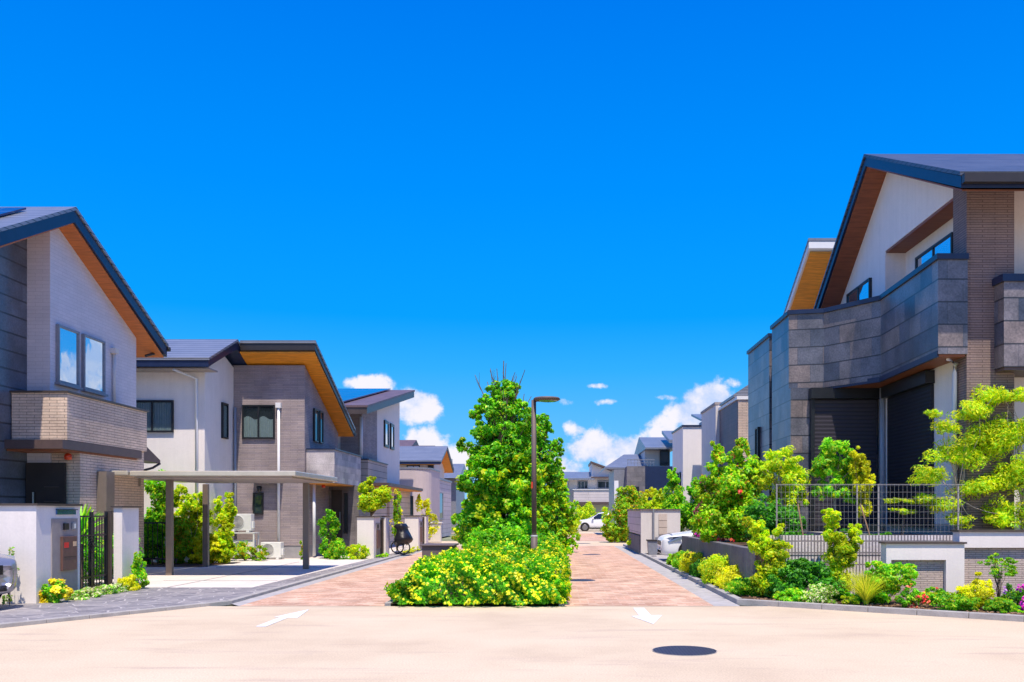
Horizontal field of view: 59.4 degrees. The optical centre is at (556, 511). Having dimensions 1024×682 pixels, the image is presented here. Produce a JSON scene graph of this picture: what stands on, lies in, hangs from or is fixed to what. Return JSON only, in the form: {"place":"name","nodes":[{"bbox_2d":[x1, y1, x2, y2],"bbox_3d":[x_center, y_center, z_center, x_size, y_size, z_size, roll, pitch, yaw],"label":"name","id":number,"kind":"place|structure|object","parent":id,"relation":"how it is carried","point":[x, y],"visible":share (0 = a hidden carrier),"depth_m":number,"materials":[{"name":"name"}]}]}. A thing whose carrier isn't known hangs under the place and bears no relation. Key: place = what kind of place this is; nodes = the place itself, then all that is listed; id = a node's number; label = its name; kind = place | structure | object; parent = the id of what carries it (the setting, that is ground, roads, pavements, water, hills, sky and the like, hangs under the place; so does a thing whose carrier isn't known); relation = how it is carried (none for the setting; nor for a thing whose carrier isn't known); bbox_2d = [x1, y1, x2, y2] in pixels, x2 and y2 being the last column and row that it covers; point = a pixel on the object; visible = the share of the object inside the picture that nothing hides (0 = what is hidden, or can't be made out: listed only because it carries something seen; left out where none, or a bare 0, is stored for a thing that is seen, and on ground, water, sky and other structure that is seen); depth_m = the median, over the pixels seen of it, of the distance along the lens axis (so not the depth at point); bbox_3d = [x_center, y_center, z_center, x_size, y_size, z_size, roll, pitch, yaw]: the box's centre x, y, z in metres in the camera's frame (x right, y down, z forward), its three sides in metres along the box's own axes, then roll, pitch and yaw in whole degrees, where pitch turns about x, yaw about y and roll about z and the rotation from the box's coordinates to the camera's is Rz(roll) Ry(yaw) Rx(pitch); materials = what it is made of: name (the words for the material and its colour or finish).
{"place":"outdoors","nodes":[
{"label":"outdoors","id":0,"kind":"place"},
{"bbox_2d":[145,562,239,566],"bbox_3d":[-11.000,1.440,24.600,4.000,0.001,2.000,0,0,0],"label":"garden bed","id":1,"kind":"object","parent":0,"point":[185,564],"visible":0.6,"depth_m":24.52,"materials":[{"name":"soil"}]},
{"bbox_2d":[144,517,163,563],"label":"garden shrub","id":2,"kind":"object","parent":1,"relation":"on","point":[147,540],"visible":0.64,"depth_m":24.71,"materials":[{"name":"green plant"}]},
{"bbox_2d":[144,469,177,562],"bbox_3d":[-11.171,0.130,25.087,1.102,2.697,0.708,0,0,0],"label":"garden shrub","id":3,"kind":"object","parent":1,"relation":"on","point":[154,490],"visible":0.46,"depth_m":24.96,"materials":[{"name":"green plant"}]},
{"bbox_2d":[159,513,194,563],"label":"garden shrub","id":4,"kind":"object","parent":1,"relation":"on","point":[183,523],"visible":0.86,"depth_m":24.70,"materials":[{"name":"green plant"}]},
{"bbox_2d":[174,484,214,562],"bbox_3d":[-10.252,0.345,25.250,1.146,2.254,0.769,0,0,-37],"label":"garden shrub","id":5,"kind":"object","parent":1,"relation":"on","point":[191,507],"visible":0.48,"depth_m":25.09,"materials":[{"name":"green plant"}]},
{"bbox_2d":[188,533,221,563],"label":"garden shrub","id":6,"kind":"object","parent":1,"relation":"on","point":[197,555],"visible":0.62,"depth_m":24.79,"materials":[{"name":"plant"}]},
{"bbox_2d":[215,502,237,563],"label":"garden shrub","id":7,"kind":"object","parent":1,"relation":"on","point":[225,520],"visible":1,"depth_m":24.91,"materials":[{"name":"green plant"}]},
{"bbox_2d":[0,552,402,622],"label":"slate path","id":8,"kind":"structure","parent":0,"point":[147,597],"depth_m":14.66,"materials":[{"name":"stone"}]},
{"bbox_2d":[0,554,16,597],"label":"parked car","id":9,"kind":"object","parent":8,"relation":"on","point":[8,573],"visible":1,"depth_m":13.25,"materials":[{"name":"silver metal"}]},
{"bbox_2d":[0,503,82,602],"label":"garden wall","id":10,"kind":"structure","parent":8,"relation":"on","point":[43,539],"depth_m":14.32,"materials":[{"name":"white concrete"}]},
{"bbox_2d":[80,511,112,589],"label":"iron gate","id":11,"kind":"structure","parent":10,"relation":"attached to","point":[108,546],"depth_m":16.25,"materials":[{"name":"black metal"}]},
{"bbox_2d":[39,578,73,602],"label":"flowering shrub","id":12,"kind":"object","parent":8,"relation":"on","point":[58,590],"visible":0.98,"depth_m":14.29,"materials":[{"name":"yellow plant"}]},
{"bbox_2d":[0,207,170,580],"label":"house","id":13,"kind":"structure","parent":8,"relation":"on","point":[80,332],"depth_m":18.50,"materials":[{"name":"white brick"}]},
{"bbox_2d":[26,463,65,503],"bbox_3d":[-10.400,0.200,18.210,0.800,2.400,0.120,0,0,0],"label":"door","id":14,"kind":"structure","parent":13,"relation":"in","point":[45,482],"depth_m":18.22,"materials":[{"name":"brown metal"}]},
{"bbox_2d":[54,324,82,389],"bbox_3d":[-10.305,-3.255,18.910,0.130,1.250,0.900,0,0,0],"label":"window","id":15,"kind":"structure","parent":13,"relation":"in","point":[67,339],"depth_m":18.88,"materials":[{"name":"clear glass"}]},
{"bbox_2d":[80,334,107,396],"bbox_3d":[-10.305,-3.255,19.960,0.130,1.250,1.000,0,0,0],"label":"window","id":16,"kind":"structure","parent":13,"relation":"in","point":[93,350],"depth_m":19.93,"materials":[{"name":"clear glass"}]},
{"bbox_2d":[67,583,129,599],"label":"ground cover","id":17,"kind":"object","parent":8,"relation":"on","point":[96,591],"visible":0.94,"depth_m":15.34,"materials":[{"name":"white plant"}]},
{"bbox_2d":[110,506,141,583],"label":"gate pillar","id":18,"kind":"structure","parent":8,"relation":"on","point":[126,533],"depth_m":16.82,"materials":[{"name":"white concrete"}]},
{"bbox_2d":[128,551,149,587],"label":"shrub","id":19,"kind":"object","parent":8,"relation":"on","point":[136,568],"visible":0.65,"depth_m":16.89,"materials":[{"name":"green plant"}]},
{"bbox_2d":[389,488,402,551],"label":"shrub","id":20,"kind":"object","parent":8,"relation":"on","point":[395,519],"visible":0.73,"depth_m":32.10,"materials":[{"name":"green plant"}]},
{"bbox_2d":[391,523,412,554],"bbox_3d":[-5.271,0.919,30.637,0.714,1.056,1.032,0,0,-16],"label":"bicycle","id":21,"kind":"object","parent":8,"relation":"on","point":[403,536],"visible":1,"depth_m":30.39,"materials":[{"name":"black metal"}]},
{"bbox_2d":[404,515,429,549],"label":"entrance wall","id":22,"kind":"structure","parent":8,"relation":"on","point":[418,527],"depth_m":34.00,"materials":[{"name":"paint"}]},
{"bbox_2d":[84,562,355,586],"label":"driveway","id":23,"kind":"structure","parent":0,"point":[156,576],"depth_m":21.14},
{"bbox_2d":[81,530,143,583],"bbox_3d":[-9.086,0.903,17.856,1.697,1.129,0.866,0,0,-26],"label":"shrub","id":24,"kind":"object","parent":23,"relation":"on","point":[141,554],"visible":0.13,"depth_m":17.86,"materials":[{"name":"green plant"}]},
{"bbox_2d":[130,471,337,574],"bbox_3d":[-7.545,0.275,21.705,3.650,2.350,4.210,0,0,0],"label":"carport","id":25,"kind":"object","parent":23,"relation":"on","point":[304,478],"visible":1,"depth_m":20.59,"materials":[{"name":"metal"}]},
{"bbox_2d":[136,339,369,561],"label":"house","id":26,"kind":"structure","parent":0,"point":[237,405],"depth_m":28.00,"materials":[{"name":"paint"}]},
{"bbox_2d":[136,400,173,431],"bbox_3d":[-11.590,-2.740,25.675,1.220,0.920,0.090,0,0,0],"label":"window","id":27,"kind":"structure","parent":26,"relation":"in","point":[160,416],"depth_m":25.68,"materials":[{"name":"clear glass"}]},
{"bbox_2d":[242,405,274,438],"bbox_3d":[-9.310,-2.810,27.975,1.020,1.060,0.090,0,0,0],"label":"window","id":28,"kind":"structure","parent":26,"relation":"in","point":[258,421],"depth_m":27.98,"materials":[{"name":"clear glass"}]},
{"bbox_2d":[331,490,341,540],"bbox_3d":[-7.600,0.325,30.939,0.360,2.150,0.113,0,0,0],"label":"door","id":29,"kind":"structure","parent":26,"relation":"in","point":[336,495],"depth_m":30.93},
{"bbox_2d":[231,545,404,561],"bbox_3d":[-12.880,1.455,32.750,14.240,0.001,13.500,0,0,0],"label":"garden bed","id":30,"kind":"object","parent":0,"point":[319,558],"depth_m":27.38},
{"bbox_2d":[232,532,259,558],"bbox_3d":[-9.630,1.038,27.530,0.840,0.825,0.480,0,0,0],"label":"rack","id":31,"kind":"object","parent":30,"relation":"on","point":[253,539],"visible":0.47,"depth_m":27.48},
{"bbox_2d":[231,514,254,531],"bbox_3d":[-9.635,0.340,27.500,0.710,0.560,0.360,0,0,0],"label":"air conditioner","id":32,"kind":"object","parent":31,"relation":"on","point":[244,522],"visible":0.78,"depth_m":27.35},
{"bbox_2d":[234,540,268,560],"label":"shrub","id":33,"kind":"object","parent":30,"relation":"on","point":[243,551],"visible":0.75,"depth_m":26.54,"materials":[{"name":"green plant"}]},
{"bbox_2d":[261,542,283,558],"bbox_3d":[-8.725,1.190,27.550,0.670,0.520,0.360,0,0,0],"label":"air conditioner","id":34,"kind":"object","parent":30,"relation":"on","point":[275,550],"visible":0.67,"depth_m":27.40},
{"bbox_2d":[316,509,340,558],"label":"shrub","id":35,"kind":"object","parent":30,"relation":"on","point":[334,526],"visible":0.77,"depth_m":27.89,"materials":[{"name":"green plant"}]},
{"bbox_2d":[324,538,349,559],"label":"shrub","id":36,"kind":"object","parent":30,"relation":"on","point":[338,546],"visible":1,"depth_m":27.38,"materials":[{"name":"green plant"}]},
{"bbox_2d":[356,516,390,557],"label":"entrance wall","id":37,"kind":"structure","parent":30,"relation":"on","point":[373,534],"depth_m":28.11,"materials":[{"name":"white concrete"}]},
{"bbox_2d":[357,476,392,515],"bbox_3d":[-6.062,0.148,29.828,1.166,2.706,0.857,0,0,-22],"label":"tree","id":38,"kind":"object","parent":30,"relation":"on","point":[371,500],"visible":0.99,"depth_m":29.65,"materials":[{"name":"green plant"}]},
{"bbox_2d":[241,546,463,605],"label":"brick street","id":39,"kind":"structure","parent":0,"point":[363,587],"depth_m":17.05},
{"bbox_2d":[338,388,422,546],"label":"house","id":40,"kind":"structure","parent":0,"point":[374,414],"depth_m":37.35,"materials":[{"name":"paint"}]},
{"bbox_2d":[227,514,659,605],"bbox_3d":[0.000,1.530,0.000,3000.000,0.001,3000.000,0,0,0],"label":"ground","id":41,"kind":"structure","parent":0,"point":[446,538],"depth_m":14.80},
{"bbox_2d":[0,549,421,627],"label":"kerb","id":42,"kind":"structure","parent":41,"relation":"on","point":[127,612],"depth_m":13.83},
{"bbox_2d":[233,550,421,605],"bbox_3d":[-5.175,1.498,26.875,0.250,0.001,25.250,0,0,0],"label":"gutter strip","id":43,"kind":"object","parent":41,"relation":"on","point":[247,601],"visible":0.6,"depth_m":18.74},
{"bbox_2d":[400,446,453,536],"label":"house","id":44,"kind":"structure","parent":41,"relation":"on","point":[425,468],"depth_m":52.66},
{"bbox_2d":[599,431,671,526],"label":"house","id":45,"kind":"structure","parent":41,"relation":"on","point":[645,465],"depth_m":56.50,"materials":[{"name":"stone"}]},
{"bbox_2d":[615,546,738,605],"bbox_3d":[2.710,1.498,26.875,0.420,0.001,25.250,0,0,0],"label":"gutter strip","id":46,"kind":"object","parent":41,"relation":"on","point":[710,597],"visible":1,"depth_m":19.01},
{"bbox_2d":[623,544,1023,621],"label":"kerb","id":47,"kind":"structure","parent":41,"relation":"on","point":[735,599],"depth_m":13.61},
{"bbox_2d":[767,535,952,593],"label":"block wall","id":48,"kind":"structure","parent":41,"relation":"on","point":[812,548],"depth_m":15.30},
{"bbox_2d":[776,484,964,534],"bbox_3d":[5.385,0.010,15.396,3.231,0.980,0.037,0,0,0],"label":"fence","id":49,"kind":"object","parent":48,"relation":"on","point":[878,518],"visible":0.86,"depth_m":15.38,"materials":[{"name":"metal"}]},
{"bbox_2d":[878,541,966,600],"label":"wall","id":50,"kind":"structure","parent":41,"relation":"on","point":[939,564],"depth_m":14.55,"materials":[{"name":"concrete"}]},
{"bbox_2d":[950,530,1023,598],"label":"wall","id":51,"kind":"structure","parent":41,"relation":"on","point":[981,545],"depth_m":14.83,"materials":[{"name":"tile"}]},
{"bbox_2d":[444,464,465,532],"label":"house","id":52,"kind":"structure","parent":0,"point":[457,497],"depth_m":64.32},
{"bbox_2d":[392,579,557,603],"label":"median ground","id":53,"kind":"structure","parent":0,"point":[451,593],"depth_m":15.56,"materials":[{"name":"plant"}]},
{"bbox_2d":[420,543,458,582],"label":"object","id":54,"kind":"object","parent":53,"relation":"on","point":[433,548],"visible":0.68,"depth_m":18.20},
{"bbox_2d":[383,539,571,605],"bbox_3d":[-1.274,1.014,16.468,3.145,0.958,5.175,0,0,0],"label":"flowering hedge","id":55,"kind":"object","parent":53,"relation":"on","point":[507,565],"visible":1,"depth_m":14.30,"materials":[{"name":"green plant"}]},
{"bbox_2d":[450,361,548,551],"bbox_3d":[-1.472,-1.230,23.650,2.611,5.501,2.777,0,0,0],"label":"broadleaf tree","id":56,"kind":"object","parent":53,"relation":"on","point":[499,488],"visible":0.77,"depth_m":23.08,"materials":[{"name":"green plant"}]},
{"bbox_2d":[463,521,556,549],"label":"shrub","id":57,"kind":"object","parent":53,"relation":"on","point":[498,535],"visible":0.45,"depth_m":21.41,"materials":[{"name":"green plant"}]},
{"bbox_2d":[531,396,559,549],"bbox_3d":[-0.235,-0.615,21.000,0.637,4.170,0.637,0,0,39],"label":"street lamp","id":58,"kind":"object","parent":53,"relation":"on","point":[534,540],"visible":0.93,"depth_m":20.95,"materials":[{"name":"grey"}]},
{"bbox_2d":[523,413,573,555],"bbox_3d":[-0.522,-0.771,27.616,2.095,4.584,2.141,0,0,0],"label":"broadleaf tree","id":59,"kind":"object","parent":53,"relation":"on","point":[553,449],"visible":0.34,"depth_m":27.27,"materials":[{"name":"green plant"}]},
{"bbox_2d":[536,533,570,577],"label":"flowering hedge","id":60,"kind":"object","parent":53,"relation":"on","point":[556,548],"visible":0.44,"depth_m":20.31,"materials":[{"name":"green plant"}]},
{"bbox_2d":[548,466,580,549],"bbox_3d":[0.057,-0.113,32.966,1.693,3.268,1.643,0,0,0],"label":"broadleaf tree","id":61,"kind":"object","parent":53,"relation":"on","point":[566,510],"visible":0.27,"depth_m":32.87,"materials":[{"name":"green plant"}]},
{"bbox_2d":[0,606,1023,681],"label":"plaza","id":62,"kind":"structure","parent":0,"point":[469,644],"depth_m":9.98,"materials":[{"name":"concrete"}]},
{"bbox_2d":[652,646,716,655],"bbox_3d":[1.376,1.498,9.660,0.700,0.015,0.700,0,0,0],"label":"manhole cover","id":63,"kind":"object","parent":62,"relation":"on","point":[684,650],"visible":1,"depth_m":9.64,"materials":[{"name":"metal"}]},
{"bbox_2d":[0,0,1023,498],"label":"sky","id":64,"kind":"structure","parent":0,"point":[610,203],"materials":[{"name":"blue"}]},
{"bbox_2d":[401,541,626,545],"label":"concrete crossing","id":65,"kind":"object","parent":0,"point":[601,543],"depth_m":43.89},
{"bbox_2d":[415,493,439,537],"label":"shrub","id":66,"kind":"object","parent":65,"relation":"on","point":[425,503],"visible":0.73,"depth_m":42.38,"materials":[{"name":"plant"}]},
{"bbox_2d":[600,485,649,542],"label":"tree","id":67,"kind":"object","parent":65,"relation":"on","point":[624,502],"visible":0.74,"depth_m":43.61,"materials":[{"name":"green plant"}]},
{"bbox_2d":[671,414,701,530],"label":"house","id":68,"kind":"structure","parent":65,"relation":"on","point":[687,451],"depth_m":40.00,"materials":[{"name":"white"}]},
{"bbox_2d":[451,529,603,533],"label":"road","id":69,"kind":"structure","parent":0,"point":[593,531],"depth_m":68.50,"materials":[{"name":"brick"}]},
{"bbox_2d":[578,512,607,530],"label":"parked car","id":70,"kind":"object","parent":69,"relation":"on","point":[594,521],"visible":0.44,"depth_m":69.15,"materials":[{"name":"white metal"}]},
{"bbox_2d":[564,461,612,516],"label":"house","id":71,"kind":"structure","parent":0,"point":[592,485],"depth_m":86.40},
{"bbox_2d":[565,546,712,605],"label":"brick street","id":72,"kind":"structure","parent":0,"point":[619,577],"depth_m":18.46,"materials":[{"name":"brick"}]},
{"bbox_2d":[650,554,667,562],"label":"driveway","id":73,"kind":"structure","parent":0,"point":[661,557],"depth_m":29.30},
{"bbox_2d":[657,530,692,554],"bbox_3d":[5.218,0.787,27.400,4.225,1.525,2.000,0,0,0],"label":"parked car","id":74,"kind":"object","parent":73,"relation":"on","point":[668,543],"visible":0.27,"depth_m":26.64,"materials":[{"name":"white metal"}]},
{"bbox_2d":[692,536,764,574],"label":"raised garden ground","id":75,"kind":"structure","parent":0,"point":[741,544],"depth_m":18.70,"materials":[{"name":"soil"}]},
{"bbox_2d":[682,536,754,578],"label":"retaining wall","id":76,"kind":"structure","parent":75,"relation":"on","point":[742,557],"depth_m":17.58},
{"bbox_2d":[687,437,769,542],"bbox_3d":[3.801,-0.484,19.765,1.901,2.368,1.309,0,0,0],"label":"tree","id":77,"kind":"object","parent":75,"relation":"on","point":[732,496],"visible":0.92,"depth_m":19.58,"materials":[{"name":"green plant"}]},
{"bbox_2d":[741,493,806,539],"bbox_3d":[4.212,0.155,17.291,1.234,1.049,0.782,0,0,0],"label":"shrub","id":78,"kind":"object","parent":75,"relation":"on","point":[756,511],"visible":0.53,"depth_m":17.13,"materials":[{"name":"green plant"}]},
{"bbox_2d":[751,445,810,529],"bbox_3d":[4.508,-0.316,18.010,1.162,2.053,0.854,0,0,-24],"label":"tree","id":79,"kind":"object","parent":75,"relation":"on","point":[782,468],"visible":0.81,"depth_m":17.89,"materials":[{"name":"green plant"}]},
{"bbox_2d":[809,437,862,530],"bbox_3d":[5.373,-0.368,17.219,1.082,2.157,0.733,0,0,0],"label":"tree","id":80,"kind":"object","parent":75,"relation":"on","point":[834,466],"visible":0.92,"depth_m":17.10,"materials":[{"name":"green plant"}]},
{"bbox_2d":[847,446,875,530],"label":"columnar shrub","id":81,"kind":"object","parent":75,"relation":"on","point":[859,461],"visible":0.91,"depth_m":16.84,"materials":[{"name":"plant"}]},
{"bbox_2d":[747,154,1023,534],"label":"house","id":82,"kind":"structure","parent":75,"relation":"on","point":[896,331],"depth_m":18.67,"materials":[{"name":"stone"}]},
{"bbox_2d":[846,278,871,302],"bbox_3d":[7.345,-4.740,21.775,0.090,1.480,1.650,0,0,0],"label":"window","id":83,"kind":"structure","parent":82,"relation":"in","point":[864,290],"depth_m":21.55,"materials":[{"name":"blue glass"}]},
{"bbox_2d":[915,232,952,268],"bbox_3d":[7.795,-4.700,18.500,0.090,1.600,1.800,0,0,0],"label":"window","id":84,"kind":"structure","parent":82,"relation":"in","point":[945,245],"depth_m":18.29,"materials":[{"name":"blue glass"}]},
{"bbox_2d":[905,383,1022,529],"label":"maple","id":85,"kind":"object","parent":75,"relation":"on","point":[961,455],"visible":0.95,"depth_m":15.81,"materials":[{"name":"green plant"}]},
{"bbox_2d":[988,386,1023,529],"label":"maple","id":86,"kind":"object","parent":75,"relation":"on","point":[1017,464],"visible":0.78,"depth_m":15.78,"materials":[{"name":"green plant"}]},
{"bbox_2d":[688,572,1023,614],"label":"planting bed","id":87,"kind":"object","parent":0,"point":[836,600],"visible":0.2,"depth_m":13.93,"materials":[{"name":"soil"}]},
{"bbox_2d":[678,552,704,572],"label":"strip shrub","id":88,"kind":"object","parent":87,"relation":"on","point":[687,559],"visible":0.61,"depth_m":20.72,"materials":[{"name":"plant"}]},
{"bbox_2d":[697,553,729,583],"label":"strip shrub","id":89,"kind":"object","parent":87,"relation":"on","point":[709,566],"visible":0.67,"depth_m":17.64,"materials":[{"name":"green plant"}]},
{"bbox_2d":[713,565,742,589],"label":"strip shrub","id":90,"kind":"object","parent":87,"relation":"on","point":[724,575],"visible":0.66,"depth_m":16.58,"materials":[{"name":"plant"}]},
{"bbox_2d":[723,577,763,596],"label":"strip shrub","id":91,"kind":"object","parent":87,"relation":"on","point":[740,586],"visible":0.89,"depth_m":15.33,"materials":[{"name":"green plant"}]},
{"bbox_2d":[741,516,792,597],"bbox_3d":[3.558,0.761,15.146,0.897,1.398,0.558,0,0,0],"label":"shrub","id":92,"kind":"object","parent":87,"relation":"on","point":[760,546],"visible":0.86,"depth_m":15.07,"materials":[{"name":"green plant"}]},
{"bbox_2d":[773,587,809,601],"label":"ground plant","id":93,"kind":"object","parent":87,"relation":"on","point":[789,595],"visible":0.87,"depth_m":14.24,"materials":[{"name":"green plant"}]},
{"bbox_2d":[764,557,832,598],"bbox_3d":[4.013,1.107,14.846,1.130,0.722,0.565,0,0,0],"label":"shrub","id":94,"kind":"object","parent":87,"relation":"on","point":[801,573],"visible":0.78,"depth_m":14.73,"materials":[{"name":"green plant"}]},
{"bbox_2d":[800,583,838,603],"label":"shrub","id":95,"kind":"object","parent":87,"relation":"on","point":[815,597],"visible":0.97,"depth_m":14.04,"materials":[{"name":"green plant"}]},
{"bbox_2d":[815,577,846,599],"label":"shrub","id":96,"kind":"object","parent":87,"relation":"on","point":[832,581],"visible":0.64,"depth_m":14.44,"materials":[{"name":"green plant"}]},
{"bbox_2d":[820,508,863,598],"bbox_3d":[4.731,0.695,14.857,0.726,1.536,0.540,0,0,0],"label":"shrub","id":97,"kind":"object","parent":87,"relation":"on","point":[841,553],"visible":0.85,"depth_m":14.78,"materials":[{"name":"green plant"}]},
{"bbox_2d":[841,568,892,604],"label":"ornamental grass","id":98,"kind":"object","parent":87,"relation":"on","point":[864,588],"depth_m":13.75,"materials":[{"name":"green plant"}]},
{"bbox_2d":[863,560,918,603],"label":"shrub","id":99,"kind":"object","parent":87,"relation":"on","point":[908,572],"visible":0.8,"depth_m":13.88,"materials":[{"name":"green plant"}]},
{"bbox_2d":[894,583,944,607],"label":"flowering shrub","id":100,"kind":"object","parent":87,"relation":"on","point":[924,598],"visible":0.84,"depth_m":13.48,"materials":[{"name":"green plant"}]},
{"bbox_2d":[929,591,980,610],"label":"ground plant","id":101,"kind":"object","parent":87,"relation":"on","point":[943,598],"visible":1,"depth_m":13.03,"materials":[{"name":"green plant"}]},
{"bbox_2d":[954,583,992,607],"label":"shrub","id":102,"kind":"object","parent":87,"relation":"on","point":[968,589],"visible":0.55,"depth_m":13.18,"materials":[{"name":"plant"}]},
{"bbox_2d":[976,553,1018,596],"bbox_3d":[6.955,1.036,14.130,0.588,0.810,0.358,0,0,32],"label":"nandina","id":103,"kind":"object","parent":87,"relation":"on","point":[1012,571],"visible":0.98,"depth_m":14.06,"materials":[{"name":"green plant"}]},
{"bbox_2d":[983,597,1020,612],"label":"ground plant","id":104,"kind":"object","parent":87,"relation":"on","point":[998,604],"visible":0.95,"depth_m":12.87,"materials":[{"name":"green plant"}]},
{"label":"garden bed","id":105,"kind":"structure","parent":0,"visible":0},
{"bbox_2d":[627,509,680,552],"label":"wall","id":106,"kind":"structure","parent":105,"relation":"on","point":[645,524],"depth_m":31.20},
{"bbox_2d":[661,467,689,531],"bbox_3d":[4.981,-0.202,37.985,1.544,3.385,1.457,0,0,0],"label":"tree","id":107,"kind":"object","parent":105,"relation":"on","point":[676,499],"visible":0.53,"depth_m":37.77,"materials":[{"name":"green plant"}]},
{"bbox_2d":[683,476,701,529],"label":"tree","id":108,"kind":"object","parent":105,"relation":"on","point":[689,507],"visible":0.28,"depth_m":36.88,"materials":[{"name":"green plant"}]},
{"bbox_2d":[700,385,747,492],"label":"house","id":109,"kind":"structure","parent":105,"relation":"on","point":[725,423],"depth_m":34.26,"materials":[{"name":"paint"}]},
{"bbox_2d":[783,238,835,313],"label":"house","id":110,"kind":"structure","parent":105,"relation":"on","point":[807,283],"depth_m":27.96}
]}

